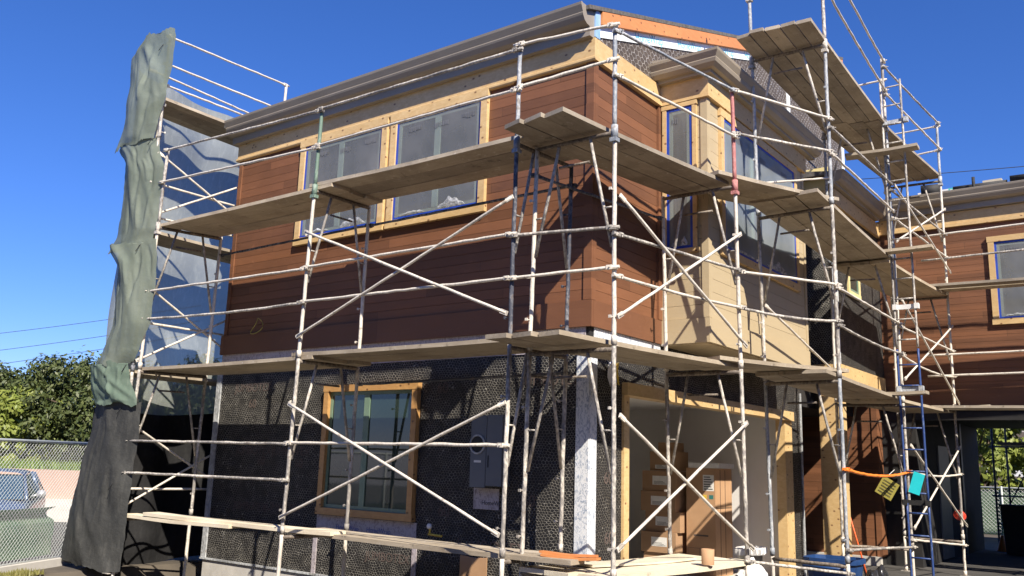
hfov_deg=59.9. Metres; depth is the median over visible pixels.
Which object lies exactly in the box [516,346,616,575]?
scaffold frame
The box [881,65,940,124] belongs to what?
guard rail
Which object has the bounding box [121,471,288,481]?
guard rail
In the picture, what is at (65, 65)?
sky
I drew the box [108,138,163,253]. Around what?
debris net
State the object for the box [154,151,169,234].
guard post
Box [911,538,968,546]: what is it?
guard rail
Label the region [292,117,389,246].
window
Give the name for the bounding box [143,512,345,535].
plank
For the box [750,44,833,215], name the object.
scaffold frame
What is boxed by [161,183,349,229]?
plank
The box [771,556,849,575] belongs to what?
scaffold frame
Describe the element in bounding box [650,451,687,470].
cardboard box
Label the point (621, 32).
guard rail
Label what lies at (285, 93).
guard post
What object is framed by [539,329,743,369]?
plank
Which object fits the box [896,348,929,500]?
ladder
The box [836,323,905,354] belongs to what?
guard rail
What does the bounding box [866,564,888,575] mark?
rubbish bag
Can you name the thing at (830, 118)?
guard rail
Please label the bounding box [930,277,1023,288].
plank
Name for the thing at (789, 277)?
guard rail
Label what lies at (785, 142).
guard rail
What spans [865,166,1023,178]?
power line
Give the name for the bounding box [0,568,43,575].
dry grass
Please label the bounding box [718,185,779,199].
plank
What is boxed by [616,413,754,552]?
cross brace
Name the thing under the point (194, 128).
plank
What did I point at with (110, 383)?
debris net
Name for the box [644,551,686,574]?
cardboard box
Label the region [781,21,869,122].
plank
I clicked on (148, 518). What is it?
plank
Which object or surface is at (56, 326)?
power line
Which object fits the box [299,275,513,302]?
guard rail
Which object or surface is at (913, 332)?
guard rail
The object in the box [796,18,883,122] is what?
plank
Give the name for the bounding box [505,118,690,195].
plank
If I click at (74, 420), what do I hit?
leafy tree
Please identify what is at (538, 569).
plank
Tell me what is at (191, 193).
guard rail
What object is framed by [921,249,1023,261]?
guard rail
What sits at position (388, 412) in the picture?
window
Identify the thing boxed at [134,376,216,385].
plank
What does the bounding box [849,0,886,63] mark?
guard rail
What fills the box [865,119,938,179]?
plank
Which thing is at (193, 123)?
plank
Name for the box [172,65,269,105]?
guard rail
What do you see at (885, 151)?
plank
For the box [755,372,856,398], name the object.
plank
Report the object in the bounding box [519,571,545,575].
scaffold frame
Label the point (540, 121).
plank
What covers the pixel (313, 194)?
guard post
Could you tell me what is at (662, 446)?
cardboard box
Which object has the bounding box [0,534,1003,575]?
ground
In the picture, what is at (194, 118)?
plank
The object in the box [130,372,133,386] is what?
scaffold frame
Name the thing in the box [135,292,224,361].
cross brace
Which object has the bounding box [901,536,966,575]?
scaffold frame
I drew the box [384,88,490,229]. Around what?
window
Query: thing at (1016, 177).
felt roll
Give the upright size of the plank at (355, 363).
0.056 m
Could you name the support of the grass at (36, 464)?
on the raised bank
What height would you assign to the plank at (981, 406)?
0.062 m
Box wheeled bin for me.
[802,554,865,575]
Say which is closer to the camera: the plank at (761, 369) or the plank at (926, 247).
the plank at (761, 369)
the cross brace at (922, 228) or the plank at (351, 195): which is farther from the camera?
the cross brace at (922, 228)
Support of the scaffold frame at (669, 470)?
on the scaffold frame at (746, 568)
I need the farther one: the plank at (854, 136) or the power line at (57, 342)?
the power line at (57, 342)
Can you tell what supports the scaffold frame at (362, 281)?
on the plank at (445, 356)
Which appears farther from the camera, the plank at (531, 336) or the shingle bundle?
the shingle bundle
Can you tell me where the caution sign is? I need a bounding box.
[875,470,899,500]
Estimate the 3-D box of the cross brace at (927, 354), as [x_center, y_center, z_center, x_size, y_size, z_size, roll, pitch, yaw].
[6.745,1.078,14.289,0.062,1.409,2.876,-8,-15,40]
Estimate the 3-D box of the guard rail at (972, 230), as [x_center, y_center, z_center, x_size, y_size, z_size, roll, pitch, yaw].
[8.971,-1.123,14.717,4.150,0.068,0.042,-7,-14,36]
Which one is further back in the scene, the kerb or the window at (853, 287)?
the window at (853, 287)
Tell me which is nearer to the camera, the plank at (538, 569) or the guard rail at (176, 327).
the plank at (538, 569)
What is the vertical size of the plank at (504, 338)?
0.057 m
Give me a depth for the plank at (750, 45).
12.19 m
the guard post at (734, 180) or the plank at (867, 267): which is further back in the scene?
the plank at (867, 267)
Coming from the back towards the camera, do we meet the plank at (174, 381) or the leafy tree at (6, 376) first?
the leafy tree at (6, 376)
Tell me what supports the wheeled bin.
on the ground at (172, 567)
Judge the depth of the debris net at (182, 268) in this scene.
14.53 m
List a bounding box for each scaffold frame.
[111,518,190,575]
[130,359,134,371]
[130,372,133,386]
[135,369,207,515]
[138,227,222,368]
[155,106,165,145]
[276,534,346,575]
[279,358,359,533]
[295,190,370,357]
[496,344,567,557]
[499,559,529,575]
[503,143,572,343]
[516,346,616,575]
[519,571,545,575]
[525,131,616,350]
[661,185,743,371]
[663,369,749,564]
[670,565,749,575]
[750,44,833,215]
[756,205,841,380]
[763,378,849,563]
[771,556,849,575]
[823,127,895,263]
[829,260,904,402]
[835,403,913,545]
[841,543,915,575]
[885,181,948,298]
[891,295,955,404]
[897,410,964,539]
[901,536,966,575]
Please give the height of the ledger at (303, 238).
0.072 m
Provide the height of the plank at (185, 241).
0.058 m
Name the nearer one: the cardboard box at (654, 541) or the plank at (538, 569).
the plank at (538, 569)
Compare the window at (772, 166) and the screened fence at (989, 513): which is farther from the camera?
the screened fence at (989, 513)
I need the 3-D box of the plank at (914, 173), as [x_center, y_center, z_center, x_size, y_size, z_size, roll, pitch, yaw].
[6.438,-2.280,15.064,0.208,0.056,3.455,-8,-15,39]
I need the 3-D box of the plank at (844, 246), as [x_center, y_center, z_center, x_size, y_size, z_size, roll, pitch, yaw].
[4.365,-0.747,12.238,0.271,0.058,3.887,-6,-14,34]
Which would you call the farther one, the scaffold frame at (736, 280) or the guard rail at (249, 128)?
the guard rail at (249, 128)
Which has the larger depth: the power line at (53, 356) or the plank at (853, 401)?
the power line at (53, 356)
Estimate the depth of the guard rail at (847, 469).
11.05 m
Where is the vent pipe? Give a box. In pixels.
[971,177,974,186]
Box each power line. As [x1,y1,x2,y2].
[3,349,100,363]
[4,336,102,349]
[5,319,107,332]
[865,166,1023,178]
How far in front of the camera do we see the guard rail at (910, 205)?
14.59 m
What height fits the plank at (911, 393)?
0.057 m
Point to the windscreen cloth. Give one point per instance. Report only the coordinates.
(27, 522)
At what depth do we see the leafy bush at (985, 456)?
27.63 m
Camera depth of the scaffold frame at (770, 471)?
10.53 m
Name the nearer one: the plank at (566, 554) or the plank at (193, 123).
the plank at (566, 554)
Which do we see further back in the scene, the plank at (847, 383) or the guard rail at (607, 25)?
the plank at (847, 383)
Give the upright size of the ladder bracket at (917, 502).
0.080 m
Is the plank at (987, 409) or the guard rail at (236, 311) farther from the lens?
the plank at (987, 409)
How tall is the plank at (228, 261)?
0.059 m
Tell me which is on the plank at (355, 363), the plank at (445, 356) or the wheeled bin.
the plank at (445, 356)
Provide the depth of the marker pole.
14.58 m
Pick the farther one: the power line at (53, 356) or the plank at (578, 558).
the power line at (53, 356)
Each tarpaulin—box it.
[61,402,141,572]
[92,407,213,564]
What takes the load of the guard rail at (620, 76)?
attached to the guard post at (734, 180)
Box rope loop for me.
[250,318,262,333]
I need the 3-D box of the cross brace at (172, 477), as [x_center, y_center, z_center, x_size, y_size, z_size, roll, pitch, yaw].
[-4.630,2.596,12.967,0.060,1.303,2.227,-7,-14,36]
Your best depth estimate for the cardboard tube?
8.82 m
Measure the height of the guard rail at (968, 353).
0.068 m
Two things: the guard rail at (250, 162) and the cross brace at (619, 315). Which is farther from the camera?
the guard rail at (250, 162)
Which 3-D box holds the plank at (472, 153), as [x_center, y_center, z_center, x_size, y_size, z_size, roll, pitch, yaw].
[-1.039,-1.364,9.930,3.386,0.058,0.265,-6,-14,36]
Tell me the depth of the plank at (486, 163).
10.03 m
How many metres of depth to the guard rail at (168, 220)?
13.06 m
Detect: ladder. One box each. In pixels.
[879,79,918,347]
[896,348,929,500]
[906,505,934,575]
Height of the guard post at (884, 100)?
1.201 m
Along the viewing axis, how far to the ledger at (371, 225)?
10.45 m
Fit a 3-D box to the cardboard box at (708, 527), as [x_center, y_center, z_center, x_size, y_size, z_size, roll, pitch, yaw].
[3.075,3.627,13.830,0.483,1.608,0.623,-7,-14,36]
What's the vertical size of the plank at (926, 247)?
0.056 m
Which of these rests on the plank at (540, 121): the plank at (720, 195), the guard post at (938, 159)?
the plank at (720, 195)
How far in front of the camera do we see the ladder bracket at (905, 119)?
13.69 m
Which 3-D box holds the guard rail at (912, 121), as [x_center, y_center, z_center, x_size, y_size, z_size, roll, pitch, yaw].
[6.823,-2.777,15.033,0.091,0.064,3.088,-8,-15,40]
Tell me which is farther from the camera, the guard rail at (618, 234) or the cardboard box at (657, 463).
the cardboard box at (657, 463)
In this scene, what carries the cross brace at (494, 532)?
attached to the scaffold frame at (350, 452)
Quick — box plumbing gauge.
[427,524,441,536]
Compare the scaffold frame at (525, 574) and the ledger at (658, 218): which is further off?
the ledger at (658, 218)
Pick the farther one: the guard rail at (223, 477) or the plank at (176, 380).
the plank at (176, 380)
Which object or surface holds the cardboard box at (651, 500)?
on the cardboard box at (658, 522)
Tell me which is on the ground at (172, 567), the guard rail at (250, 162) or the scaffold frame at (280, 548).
the scaffold frame at (280, 548)
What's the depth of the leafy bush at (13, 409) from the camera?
25.41 m
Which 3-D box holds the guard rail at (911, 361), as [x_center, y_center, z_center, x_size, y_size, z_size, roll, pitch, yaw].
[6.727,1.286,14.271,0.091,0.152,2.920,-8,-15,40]
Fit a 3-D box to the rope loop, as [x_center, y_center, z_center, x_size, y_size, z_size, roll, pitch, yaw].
[-3.668,0.545,12.784,0.284,0.233,0.012,-7,-14,36]
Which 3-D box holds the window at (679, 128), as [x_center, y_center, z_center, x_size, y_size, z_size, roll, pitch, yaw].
[2.061,-1.360,10.923,0.484,1.925,0.048,-7,-14,36]
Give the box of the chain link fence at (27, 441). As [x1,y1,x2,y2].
[0,438,87,565]
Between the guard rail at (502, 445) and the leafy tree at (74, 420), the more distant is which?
the leafy tree at (74, 420)
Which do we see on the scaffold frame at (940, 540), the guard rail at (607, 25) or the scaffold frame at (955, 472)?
the scaffold frame at (955, 472)
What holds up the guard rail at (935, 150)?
attached to the guard post at (938, 159)
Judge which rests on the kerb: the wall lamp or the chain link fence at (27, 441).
the chain link fence at (27, 441)
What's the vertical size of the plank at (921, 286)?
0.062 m
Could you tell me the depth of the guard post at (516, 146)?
8.98 m
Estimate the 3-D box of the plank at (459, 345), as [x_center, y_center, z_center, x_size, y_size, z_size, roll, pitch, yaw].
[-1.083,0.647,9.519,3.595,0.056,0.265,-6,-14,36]
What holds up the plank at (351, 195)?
on the scaffold frame at (362, 281)
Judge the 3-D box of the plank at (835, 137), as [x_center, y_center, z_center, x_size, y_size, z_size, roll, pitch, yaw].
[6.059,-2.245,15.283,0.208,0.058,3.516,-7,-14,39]
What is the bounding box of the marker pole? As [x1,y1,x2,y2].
[851,519,866,573]
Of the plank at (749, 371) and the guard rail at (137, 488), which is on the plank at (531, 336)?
the plank at (749, 371)
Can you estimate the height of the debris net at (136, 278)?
1.856 m
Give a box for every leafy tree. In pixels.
[0,360,30,392]
[5,345,101,463]
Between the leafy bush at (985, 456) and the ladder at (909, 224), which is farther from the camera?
the leafy bush at (985, 456)
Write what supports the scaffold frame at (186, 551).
on the ground at (172, 567)
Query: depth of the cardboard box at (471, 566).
9.81 m
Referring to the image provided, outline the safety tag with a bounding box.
[908,471,924,494]
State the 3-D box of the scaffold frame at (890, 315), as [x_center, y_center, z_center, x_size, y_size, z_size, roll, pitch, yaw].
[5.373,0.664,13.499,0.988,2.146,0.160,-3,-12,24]
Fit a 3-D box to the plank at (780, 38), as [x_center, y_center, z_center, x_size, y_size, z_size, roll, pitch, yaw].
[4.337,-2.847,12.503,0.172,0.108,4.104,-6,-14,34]
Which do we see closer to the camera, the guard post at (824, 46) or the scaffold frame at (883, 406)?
the guard post at (824, 46)
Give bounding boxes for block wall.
[0,468,79,521]
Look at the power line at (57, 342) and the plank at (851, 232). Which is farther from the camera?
the power line at (57, 342)
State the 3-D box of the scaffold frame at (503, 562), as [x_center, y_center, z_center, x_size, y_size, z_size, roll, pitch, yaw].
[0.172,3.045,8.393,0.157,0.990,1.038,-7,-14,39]
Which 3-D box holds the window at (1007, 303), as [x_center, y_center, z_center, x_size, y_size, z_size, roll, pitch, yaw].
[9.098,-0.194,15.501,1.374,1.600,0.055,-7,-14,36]
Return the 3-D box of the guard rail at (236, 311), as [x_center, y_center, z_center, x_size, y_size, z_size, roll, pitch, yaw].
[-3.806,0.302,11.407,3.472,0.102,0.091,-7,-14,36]
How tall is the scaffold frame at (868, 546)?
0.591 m
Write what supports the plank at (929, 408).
on the scaffold frame at (955, 472)
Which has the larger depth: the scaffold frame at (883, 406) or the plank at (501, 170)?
the scaffold frame at (883, 406)
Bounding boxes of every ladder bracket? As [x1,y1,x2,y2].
[883,116,908,126]
[892,303,919,309]
[896,385,924,391]
[902,499,931,505]
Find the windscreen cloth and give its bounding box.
[0,506,55,561]
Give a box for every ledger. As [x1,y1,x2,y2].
[219,223,370,256]
[357,371,571,385]
[368,183,576,227]
[530,173,663,220]
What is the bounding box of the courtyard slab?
[807,548,1023,575]
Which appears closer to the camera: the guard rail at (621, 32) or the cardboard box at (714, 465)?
the guard rail at (621, 32)
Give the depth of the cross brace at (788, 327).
12.22 m
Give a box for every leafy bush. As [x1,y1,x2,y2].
[0,382,72,462]
[977,429,1023,489]
[1003,448,1023,490]
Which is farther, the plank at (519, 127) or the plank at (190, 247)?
the plank at (190, 247)
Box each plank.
[127,513,242,528]
[129,369,216,383]
[134,375,216,384]
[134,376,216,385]
[140,355,330,371]
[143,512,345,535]
[153,232,231,255]
[153,237,230,259]
[157,242,230,263]
[159,114,238,147]
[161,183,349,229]
[163,109,232,140]
[164,105,226,132]
[165,98,224,127]
[168,358,346,373]
[183,190,362,233]
[188,360,370,374]
[200,194,382,236]
[285,532,584,565]
[291,339,513,357]
[309,135,541,187]
[317,528,591,561]
[332,345,534,359]
[350,145,556,193]
[357,349,546,361]
[363,152,575,199]
[485,333,695,370]
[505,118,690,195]
[512,331,721,370]
[519,554,697,574]
[524,112,709,191]
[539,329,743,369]
[539,550,598,557]
[540,553,600,560]
[544,556,725,575]
[545,107,728,188]
[578,555,696,567]
[578,558,752,575]
[701,191,757,205]
[703,357,786,371]
[707,355,848,372]
[711,170,838,201]
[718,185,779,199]
[724,369,766,372]
[737,33,830,127]
[749,27,841,124]
[749,199,852,263]
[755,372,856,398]
[765,25,855,123]
[772,195,871,262]
[779,370,876,398]
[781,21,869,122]
[795,188,889,260]
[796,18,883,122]
[802,369,898,398]
[820,125,901,183]
[832,122,914,182]
[832,263,909,297]
[837,399,914,413]
[845,143,919,160]
[849,121,927,181]
[851,261,928,297]
[859,399,932,412]
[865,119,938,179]
[869,259,945,296]
[878,399,952,412]
[883,244,933,254]
[888,390,928,395]
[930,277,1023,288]
[931,405,1023,408]
[939,283,1023,291]
[947,409,1023,410]
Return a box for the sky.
[0,0,1023,406]
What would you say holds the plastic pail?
on the ground at (172, 567)
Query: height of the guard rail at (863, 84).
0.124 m
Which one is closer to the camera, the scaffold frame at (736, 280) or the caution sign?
the scaffold frame at (736, 280)
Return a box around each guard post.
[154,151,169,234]
[283,84,287,100]
[310,112,323,198]
[511,46,521,153]
[609,27,619,142]
[730,92,738,194]
[748,1,755,69]
[821,0,828,53]
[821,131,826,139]
[880,59,888,131]
[935,122,942,185]
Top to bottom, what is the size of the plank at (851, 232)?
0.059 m
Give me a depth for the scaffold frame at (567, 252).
9.05 m
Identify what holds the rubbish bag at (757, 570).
on the ground at (172, 567)
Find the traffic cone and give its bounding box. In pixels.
[997,535,1005,551]
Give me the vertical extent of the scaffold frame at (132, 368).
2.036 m
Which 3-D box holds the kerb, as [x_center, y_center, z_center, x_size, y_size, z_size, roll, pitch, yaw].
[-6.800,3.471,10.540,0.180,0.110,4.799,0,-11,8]
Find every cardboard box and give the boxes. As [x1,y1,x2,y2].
[459,555,486,575]
[641,490,685,511]
[641,530,686,553]
[642,470,685,491]
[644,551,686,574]
[645,510,686,532]
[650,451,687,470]
[658,442,683,451]
[686,468,732,575]
[688,463,733,468]
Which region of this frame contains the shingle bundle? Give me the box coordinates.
[983,178,1001,182]
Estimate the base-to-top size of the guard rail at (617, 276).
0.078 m
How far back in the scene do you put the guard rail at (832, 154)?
11.87 m
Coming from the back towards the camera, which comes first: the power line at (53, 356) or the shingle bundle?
the power line at (53, 356)
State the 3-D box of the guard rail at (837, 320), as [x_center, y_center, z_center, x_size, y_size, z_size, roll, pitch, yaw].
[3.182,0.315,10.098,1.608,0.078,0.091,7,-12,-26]
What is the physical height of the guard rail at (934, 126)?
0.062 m
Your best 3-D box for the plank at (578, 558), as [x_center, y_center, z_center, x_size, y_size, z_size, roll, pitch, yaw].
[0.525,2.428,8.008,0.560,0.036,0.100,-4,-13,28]
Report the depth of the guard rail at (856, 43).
12.53 m
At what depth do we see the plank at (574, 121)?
9.15 m
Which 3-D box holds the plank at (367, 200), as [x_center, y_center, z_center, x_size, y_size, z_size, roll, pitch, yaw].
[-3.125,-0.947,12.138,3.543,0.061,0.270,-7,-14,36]
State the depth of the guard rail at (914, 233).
14.35 m
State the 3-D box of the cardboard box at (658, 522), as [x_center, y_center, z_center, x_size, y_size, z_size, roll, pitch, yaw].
[2.507,3.685,14.054,0.600,0.306,0.553,-7,-14,36]
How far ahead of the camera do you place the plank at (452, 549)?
8.74 m
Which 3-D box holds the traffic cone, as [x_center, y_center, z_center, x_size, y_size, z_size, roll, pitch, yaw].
[11.007,5.728,19.933,0.280,0.360,0.280,-7,-14,36]
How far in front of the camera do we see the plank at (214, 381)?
13.08 m
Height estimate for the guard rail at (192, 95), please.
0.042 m
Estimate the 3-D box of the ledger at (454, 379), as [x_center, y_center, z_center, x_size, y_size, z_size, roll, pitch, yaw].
[-0.666,1.034,10.066,3.165,0.072,0.091,-6,-14,36]
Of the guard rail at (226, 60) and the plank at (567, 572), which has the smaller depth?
the plank at (567, 572)
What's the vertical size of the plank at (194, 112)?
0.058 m
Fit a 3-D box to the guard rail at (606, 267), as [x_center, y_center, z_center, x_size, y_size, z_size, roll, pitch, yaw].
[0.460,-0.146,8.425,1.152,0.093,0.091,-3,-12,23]
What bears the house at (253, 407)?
on the ground at (172, 567)
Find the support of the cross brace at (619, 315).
attached to the scaffold frame at (535, 247)
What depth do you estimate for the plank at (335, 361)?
11.40 m
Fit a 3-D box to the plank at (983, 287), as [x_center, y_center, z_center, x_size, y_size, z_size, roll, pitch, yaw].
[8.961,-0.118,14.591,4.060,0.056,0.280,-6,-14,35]
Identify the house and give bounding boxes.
[199,1,1023,575]
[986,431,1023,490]
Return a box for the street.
[9,522,66,560]
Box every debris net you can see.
[90,360,136,406]
[96,238,156,366]
[106,88,239,414]
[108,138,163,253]
[115,27,175,152]
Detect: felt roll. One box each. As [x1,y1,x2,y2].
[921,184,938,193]
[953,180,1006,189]
[1010,174,1023,180]
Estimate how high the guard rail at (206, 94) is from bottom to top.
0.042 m
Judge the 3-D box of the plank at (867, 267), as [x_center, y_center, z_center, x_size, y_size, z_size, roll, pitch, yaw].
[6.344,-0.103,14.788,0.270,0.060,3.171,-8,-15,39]
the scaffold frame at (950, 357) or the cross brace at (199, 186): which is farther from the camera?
the scaffold frame at (950, 357)
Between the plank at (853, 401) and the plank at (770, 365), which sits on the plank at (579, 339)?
the plank at (770, 365)
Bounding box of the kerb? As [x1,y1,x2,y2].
[0,557,70,572]
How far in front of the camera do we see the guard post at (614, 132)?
8.57 m
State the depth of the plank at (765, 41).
11.94 m
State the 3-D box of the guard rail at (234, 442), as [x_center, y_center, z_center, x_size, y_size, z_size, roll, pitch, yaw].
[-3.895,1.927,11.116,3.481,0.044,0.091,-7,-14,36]
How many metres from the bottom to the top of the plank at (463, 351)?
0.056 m
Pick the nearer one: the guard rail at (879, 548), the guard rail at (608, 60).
the guard rail at (608, 60)
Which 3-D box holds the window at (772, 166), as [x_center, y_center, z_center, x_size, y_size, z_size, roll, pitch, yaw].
[3.392,-1.101,12.041,0.047,1.890,2.734,-7,-14,36]
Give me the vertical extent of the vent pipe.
0.300 m
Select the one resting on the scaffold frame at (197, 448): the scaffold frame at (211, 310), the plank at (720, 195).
the scaffold frame at (211, 310)
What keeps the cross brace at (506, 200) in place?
attached to the scaffold frame at (567, 252)
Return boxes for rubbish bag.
[735,557,767,575]
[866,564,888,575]
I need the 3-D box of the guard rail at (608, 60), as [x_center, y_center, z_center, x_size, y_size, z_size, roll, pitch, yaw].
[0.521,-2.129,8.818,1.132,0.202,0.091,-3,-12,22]
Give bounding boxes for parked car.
[0,468,46,513]
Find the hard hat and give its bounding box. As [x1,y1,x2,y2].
[953,510,965,519]
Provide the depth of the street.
18.36 m
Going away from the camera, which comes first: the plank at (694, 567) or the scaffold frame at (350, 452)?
the plank at (694, 567)
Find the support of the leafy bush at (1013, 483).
on the ground at (172, 567)
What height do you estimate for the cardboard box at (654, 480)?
0.306 m
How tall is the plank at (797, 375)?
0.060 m
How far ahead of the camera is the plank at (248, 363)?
11.16 m
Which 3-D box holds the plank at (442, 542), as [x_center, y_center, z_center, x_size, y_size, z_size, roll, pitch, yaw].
[-0.817,2.692,9.372,3.902,0.055,0.240,-7,-14,38]
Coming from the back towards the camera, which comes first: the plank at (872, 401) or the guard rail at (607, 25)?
the plank at (872, 401)
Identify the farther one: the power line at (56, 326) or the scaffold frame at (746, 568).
the power line at (56, 326)
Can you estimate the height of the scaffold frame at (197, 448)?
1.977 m
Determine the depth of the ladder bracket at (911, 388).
12.90 m
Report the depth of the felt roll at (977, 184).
16.52 m
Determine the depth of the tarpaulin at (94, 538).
12.15 m
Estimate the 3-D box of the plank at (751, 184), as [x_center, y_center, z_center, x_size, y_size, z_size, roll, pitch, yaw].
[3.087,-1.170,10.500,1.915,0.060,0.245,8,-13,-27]
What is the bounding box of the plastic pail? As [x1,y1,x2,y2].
[734,546,766,565]
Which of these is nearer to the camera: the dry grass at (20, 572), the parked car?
the dry grass at (20, 572)
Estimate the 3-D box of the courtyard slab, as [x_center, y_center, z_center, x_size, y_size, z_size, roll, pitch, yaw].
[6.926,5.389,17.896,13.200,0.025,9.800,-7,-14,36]
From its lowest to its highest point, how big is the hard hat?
0.168 m
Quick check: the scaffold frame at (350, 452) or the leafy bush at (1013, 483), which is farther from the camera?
the leafy bush at (1013, 483)
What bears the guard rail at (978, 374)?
attached to the guard rail at (911, 361)
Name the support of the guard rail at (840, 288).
attached to the scaffold frame at (890, 315)
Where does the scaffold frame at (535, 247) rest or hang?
on the scaffold frame at (611, 467)
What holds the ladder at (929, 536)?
attached to the ladder bracket at (917, 502)
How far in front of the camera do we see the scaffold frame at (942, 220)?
16.03 m
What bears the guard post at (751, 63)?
attached to the scaffold frame at (755, 158)
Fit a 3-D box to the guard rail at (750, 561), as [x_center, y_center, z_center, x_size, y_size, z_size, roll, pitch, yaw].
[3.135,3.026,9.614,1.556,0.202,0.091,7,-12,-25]
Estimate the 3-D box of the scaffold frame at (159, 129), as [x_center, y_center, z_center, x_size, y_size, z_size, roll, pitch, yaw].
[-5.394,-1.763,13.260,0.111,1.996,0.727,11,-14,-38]
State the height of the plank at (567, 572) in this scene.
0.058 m
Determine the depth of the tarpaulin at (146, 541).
13.70 m
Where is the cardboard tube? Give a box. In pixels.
[701,548,713,564]
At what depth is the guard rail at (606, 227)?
8.48 m
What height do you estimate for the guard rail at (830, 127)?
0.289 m
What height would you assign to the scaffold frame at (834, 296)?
2.089 m
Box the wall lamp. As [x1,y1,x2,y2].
[607,362,618,384]
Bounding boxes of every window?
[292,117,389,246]
[315,383,421,521]
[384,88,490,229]
[661,99,699,255]
[717,107,800,291]
[847,276,860,298]
[986,233,1023,324]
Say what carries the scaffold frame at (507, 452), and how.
on the scaffold frame at (503, 562)
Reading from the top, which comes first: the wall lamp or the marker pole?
the wall lamp
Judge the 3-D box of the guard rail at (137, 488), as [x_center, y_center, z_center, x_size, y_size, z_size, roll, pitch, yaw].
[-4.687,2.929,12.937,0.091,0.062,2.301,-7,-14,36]
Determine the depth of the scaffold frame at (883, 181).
13.84 m
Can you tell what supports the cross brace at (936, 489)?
attached to the scaffold frame at (955, 472)
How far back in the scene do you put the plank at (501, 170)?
10.24 m
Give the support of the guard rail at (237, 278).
attached to the scaffold frame at (211, 310)
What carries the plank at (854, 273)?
on the scaffold frame at (890, 315)
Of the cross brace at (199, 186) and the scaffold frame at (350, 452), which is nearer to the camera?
the scaffold frame at (350, 452)
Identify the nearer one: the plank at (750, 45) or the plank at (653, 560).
the plank at (653, 560)
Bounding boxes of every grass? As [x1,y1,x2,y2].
[0,457,80,469]
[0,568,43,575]
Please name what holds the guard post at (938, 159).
attached to the scaffold frame at (942, 220)
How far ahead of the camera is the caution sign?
12.59 m
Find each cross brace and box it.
[128,430,209,503]
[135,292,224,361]
[160,152,237,212]
[278,399,506,537]
[296,195,513,338]
[616,193,747,348]
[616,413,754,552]
[765,177,829,366]
[894,184,951,273]
[901,300,959,404]
[910,444,967,529]
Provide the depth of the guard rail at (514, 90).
9.73 m
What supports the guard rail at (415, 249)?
attached to the scaffold frame at (567, 252)
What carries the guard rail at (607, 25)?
attached to the guard post at (516, 146)
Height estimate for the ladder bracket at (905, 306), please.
0.080 m
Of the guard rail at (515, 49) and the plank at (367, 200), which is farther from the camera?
the plank at (367, 200)
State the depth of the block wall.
23.65 m
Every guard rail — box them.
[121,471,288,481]
[126,440,291,445]
[131,487,206,489]
[145,267,308,291]
[147,301,305,319]
[150,180,235,206]
[150,322,223,335]
[158,146,320,183]
[161,218,232,236]
[162,109,323,151]
[167,84,243,114]
[169,77,248,112]
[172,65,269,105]
[176,38,289,86]
[284,441,509,447]
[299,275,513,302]
[302,231,516,268]
[312,87,521,146]
[317,46,523,109]
[504,264,619,280]
[506,225,619,237]
[512,56,619,88]
[513,22,619,46]
[611,273,744,308]
[612,27,736,92]
[612,72,739,139]
[612,231,742,271]
[729,88,834,120]
[731,131,835,152]
[735,270,841,285]
[736,305,843,322]
[744,559,855,575]
[827,125,894,185]
[828,152,896,212]
[831,0,888,92]
[834,286,903,324]
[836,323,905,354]
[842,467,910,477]
[846,545,917,551]
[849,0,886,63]
[859,78,886,85]
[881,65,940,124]
[883,92,942,149]
[889,189,947,235]
[890,216,947,256]
[895,125,939,134]
[897,325,954,352]
[899,354,957,377]
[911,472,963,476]
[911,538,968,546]
[918,149,941,154]
[920,223,1023,237]
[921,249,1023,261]
[927,350,1023,356]
[928,372,1023,376]
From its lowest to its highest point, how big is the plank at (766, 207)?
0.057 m
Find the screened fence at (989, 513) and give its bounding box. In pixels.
[981,486,1023,534]
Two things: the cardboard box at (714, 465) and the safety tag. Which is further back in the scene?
the cardboard box at (714, 465)
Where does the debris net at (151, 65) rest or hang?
hanging from the guard rail at (226, 60)
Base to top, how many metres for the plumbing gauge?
0.138 m

